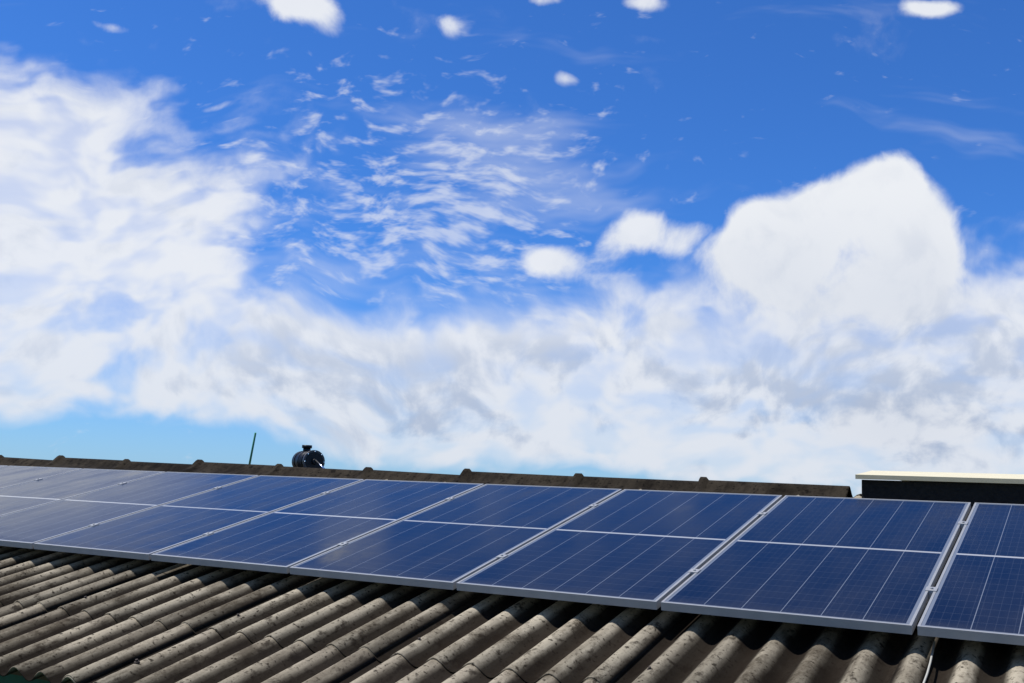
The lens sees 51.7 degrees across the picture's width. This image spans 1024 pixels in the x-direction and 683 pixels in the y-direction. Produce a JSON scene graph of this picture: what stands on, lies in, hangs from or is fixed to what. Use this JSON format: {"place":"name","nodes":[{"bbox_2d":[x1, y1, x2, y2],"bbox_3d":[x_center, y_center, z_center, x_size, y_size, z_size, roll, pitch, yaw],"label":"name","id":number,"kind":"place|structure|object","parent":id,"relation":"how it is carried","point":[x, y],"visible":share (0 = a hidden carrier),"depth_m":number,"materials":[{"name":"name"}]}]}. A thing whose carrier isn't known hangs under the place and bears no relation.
{"place":"outdoors","nodes":[
{"label":"outdoors","id":0,"kind":"place"},
{"bbox_2d":[0,671,72,682],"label":"house walls","id":1,"kind":"structure","parent":0,"point":[16,677],"depth_m":5.25,"materials":[{"name":"green wood"}]},
{"bbox_2d":[0,602,559,682],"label":"roof sheet","id":2,"kind":"object","parent":1,"relation":"on","point":[56,646],"visible":0.61,"depth_m":4.61,"materials":[{"name":"grey concrete"}]},
{"bbox_2d":[0,466,967,682],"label":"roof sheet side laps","id":3,"kind":"object","parent":2,"relation":"on","point":[912,666],"visible":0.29,"depth_m":4.67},
{"bbox_2d":[34,478,967,618],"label":"panel clamps","id":4,"kind":"object","parent":3,"relation":"on","point":[930,590],"visible":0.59,"depth_m":5.34,"materials":[{"name":"silver metal"}]},
{"bbox_2d":[0,466,82,488],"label":"solar panel","id":5,"kind":"object","parent":4,"relation":"attached to","point":[12,475],"visible":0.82,"depth_m":9.15,"materials":[{"name":"blue glass"}]},
{"bbox_2d":[0,469,163,515],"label":"solar panel","id":6,"kind":"object","parent":4,"relation":"attached to","point":[28,495],"visible":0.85,"depth_m":8.39,"materials":[{"name":"blue glass"}]},
{"bbox_2d":[0,472,258,548],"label":"solar panel","id":7,"kind":"object","parent":4,"relation":"attached to","point":[28,528],"visible":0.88,"depth_m":7.50,"materials":[{"name":"blue glass"}]},
{"bbox_2d":[34,475,363,559],"bbox_3d":[-1.999,1.136,7.080,1.000,0.036,2.000,-2,5,29],"label":"solar panel","id":8,"kind":"object","parent":4,"relation":"attached to","point":[144,534],"visible":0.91,"depth_m":6.86,"materials":[{"name":"blue glass"}]},
{"bbox_2d":[151,479,483,573],"bbox_3d":[-1.112,1.102,6.578,1.000,0.036,2.000,-2,5,29],"label":"solar panel","id":9,"kind":"object","parent":4,"relation":"attached to","point":[282,540],"visible":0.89,"depth_m":6.34,"materials":[{"name":"blue glass"}]},
{"bbox_2d":[289,484,621,589],"bbox_3d":[-0.225,1.067,6.075,1.000,0.036,2.000,-2,5,29],"label":"solar panel","id":10,"kind":"object","parent":4,"relation":"attached to","point":[449,544],"visible":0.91,"depth_m":5.83,"materials":[{"name":"blue glass"}]},
{"bbox_2d":[456,489,781,609],"bbox_3d":[0.662,1.033,5.573,1.000,0.036,2.000,-2,5,29],"label":"solar panel","id":11,"kind":"object","parent":4,"relation":"attached to","point":[646,549],"visible":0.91,"depth_m":5.30,"materials":[{"name":"blue glass"}]},
{"bbox_2d":[661,495,970,634],"bbox_3d":[1.550,0.999,5.071,1.000,0.036,2.000,-2,5,29],"label":"solar panel","id":12,"kind":"object","parent":4,"relation":"attached to","point":[863,564],"visible":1,"depth_m":4.78,"materials":[{"name":"blue glass"}]},
{"bbox_2d":[917,503,1023,645],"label":"solar panel","id":13,"kind":"object","parent":4,"relation":"attached to","point":[978,595],"visible":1,"depth_m":4.36,"materials":[{"name":"blue glass"}]},
{"bbox_2d":[923,641,934,682],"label":"cable conduit","id":14,"kind":"object","parent":3,"relation":"on","point":[929,666],"visible":1,"depth_m":3.86,"materials":[{"name":"grey plastic"}]},
{"bbox_2d":[0,546,1023,682],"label":"roof sheet","id":15,"kind":"object","parent":1,"relation":"on","point":[524,639],"visible":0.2,"depth_m":4.63,"materials":[{"name":"grey concrete"}]},
{"bbox_2d":[84,596,650,669],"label":"roof screws","id":16,"kind":"object","parent":15,"relation":"on","point":[136,661],"visible":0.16,"depth_m":4.54,"materials":[{"name":"grey metal"}]},
{"bbox_2d":[855,471,1023,516],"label":"parapet wall","id":17,"kind":"structure","parent":1,"relation":"on","point":[972,488],"depth_m":6.07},
{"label":"roof slope","id":18,"kind":"object","parent":1,"relation":"in","visible":0},
{"bbox_2d":[249,433,255,463],"bbox_3d":[-2.368,1.078,9.606,0.079,0.492,0.259,8,-10,-35],"label":"pole","id":19,"kind":"object","parent":18,"relation":"on","point":[252,448],"visible":0.46,"depth_m":9.55,"materials":[{"name":"green metal"}]},
{"bbox_2d":[292,445,324,467],"bbox_3d":[-1.728,1.100,9.216,0.523,0.390,0.294,-2,-9,29],"label":"black water tank","id":20,"kind":"object","parent":18,"relation":"on","point":[307,457],"visible":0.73,"depth_m":9.17,"materials":[{"name":"black plastic"}]},
{"bbox_3d":[-3.132,1.230,8.747,21.214,0.066,1.330,-2,5,29],"label":"roof sheet","id":21,"kind":"object","parent":1,"relation":"on","visible":0},
{"bbox_2d":[0,455,51,466],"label":"ridge cap","id":22,"kind":"object","parent":21,"relation":"on","point":[7,461],"visible":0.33,"depth_m":10.44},
{"bbox_2d":[39,455,121,468],"bbox_3d":[-3.982,1.180,10.021,0.974,0.185,0.600,-2,-9,29],"label":"ridge cap","id":23,"kind":"object","parent":21,"relation":"on","point":[60,461],"visible":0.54,"depth_m":9.98,"materials":[{"name":"grey concrete"}]},
{"bbox_2d":[110,459,191,471],"bbox_3d":[-3.175,1.165,9.561,0.970,0.184,0.600,-2,-9,29],"label":"ridge cap","id":24,"kind":"object","parent":21,"relation":"on","point":[126,464],"visible":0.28,"depth_m":9.56,"materials":[{"name":"grey concrete"}]},
{"bbox_2d":[177,459,274,475],"bbox_3d":[-2.365,1.119,9.105,0.970,0.186,0.600,-2,-9,29],"label":"ridge cap","id":25,"kind":"object","parent":21,"relation":"on","point":[199,466],"visible":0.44,"depth_m":9.07,"materials":[{"name":"grey concrete"}]},
{"bbox_2d":[263,464,361,478],"bbox_3d":[-1.557,1.105,8.645,0.975,0.189,0.600,-2,-9,29],"label":"ridge cap","id":26,"kind":"object","parent":21,"relation":"on","point":[278,470],"visible":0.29,"depth_m":8.63,"materials":[{"name":"grey concrete"}]},
{"bbox_2d":[353,467,458,481],"bbox_3d":[-0.748,1.081,8.186,0.973,0.194,0.600,-2,-9,29],"label":"ridge cap","id":27,"kind":"object","parent":21,"relation":"on","point":[368,473],"visible":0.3,"depth_m":8.19,"materials":[{"name":"grey concrete"}]},
{"bbox_2d":[450,468,572,486],"bbox_3d":[0.061,1.034,7.730,0.970,0.186,0.600,-2,-9,29],"label":"ridge cap","id":28,"kind":"object","parent":21,"relation":"on","point":[466,475],"visible":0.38,"depth_m":7.70,"materials":[{"name":"grey concrete"}]},
{"bbox_2d":[564,473,697,491],"bbox_3d":[0.870,1.011,7.271,0.970,0.183,0.600,-2,-9,29],"label":"ridge cap","id":29,"kind":"object","parent":21,"relation":"on","point":[579,480],"visible":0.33,"depth_m":7.24,"materials":[{"name":"grey concrete"}]},
{"bbox_2d":[691,477,852,497],"bbox_3d":[1.678,0.979,6.814,0.975,0.185,0.600,-2,-9,29],"label":"ridge cap","id":30,"kind":"object","parent":21,"relation":"on","point":[705,484],"visible":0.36,"depth_m":6.76,"materials":[{"name":"grey concrete"}]},
{"bbox_2d":[0,0,1023,496],"label":"sky","id":31,"kind":"structure","parent":0,"point":[768,241],"materials":[{"name":"blue"}]}
]}

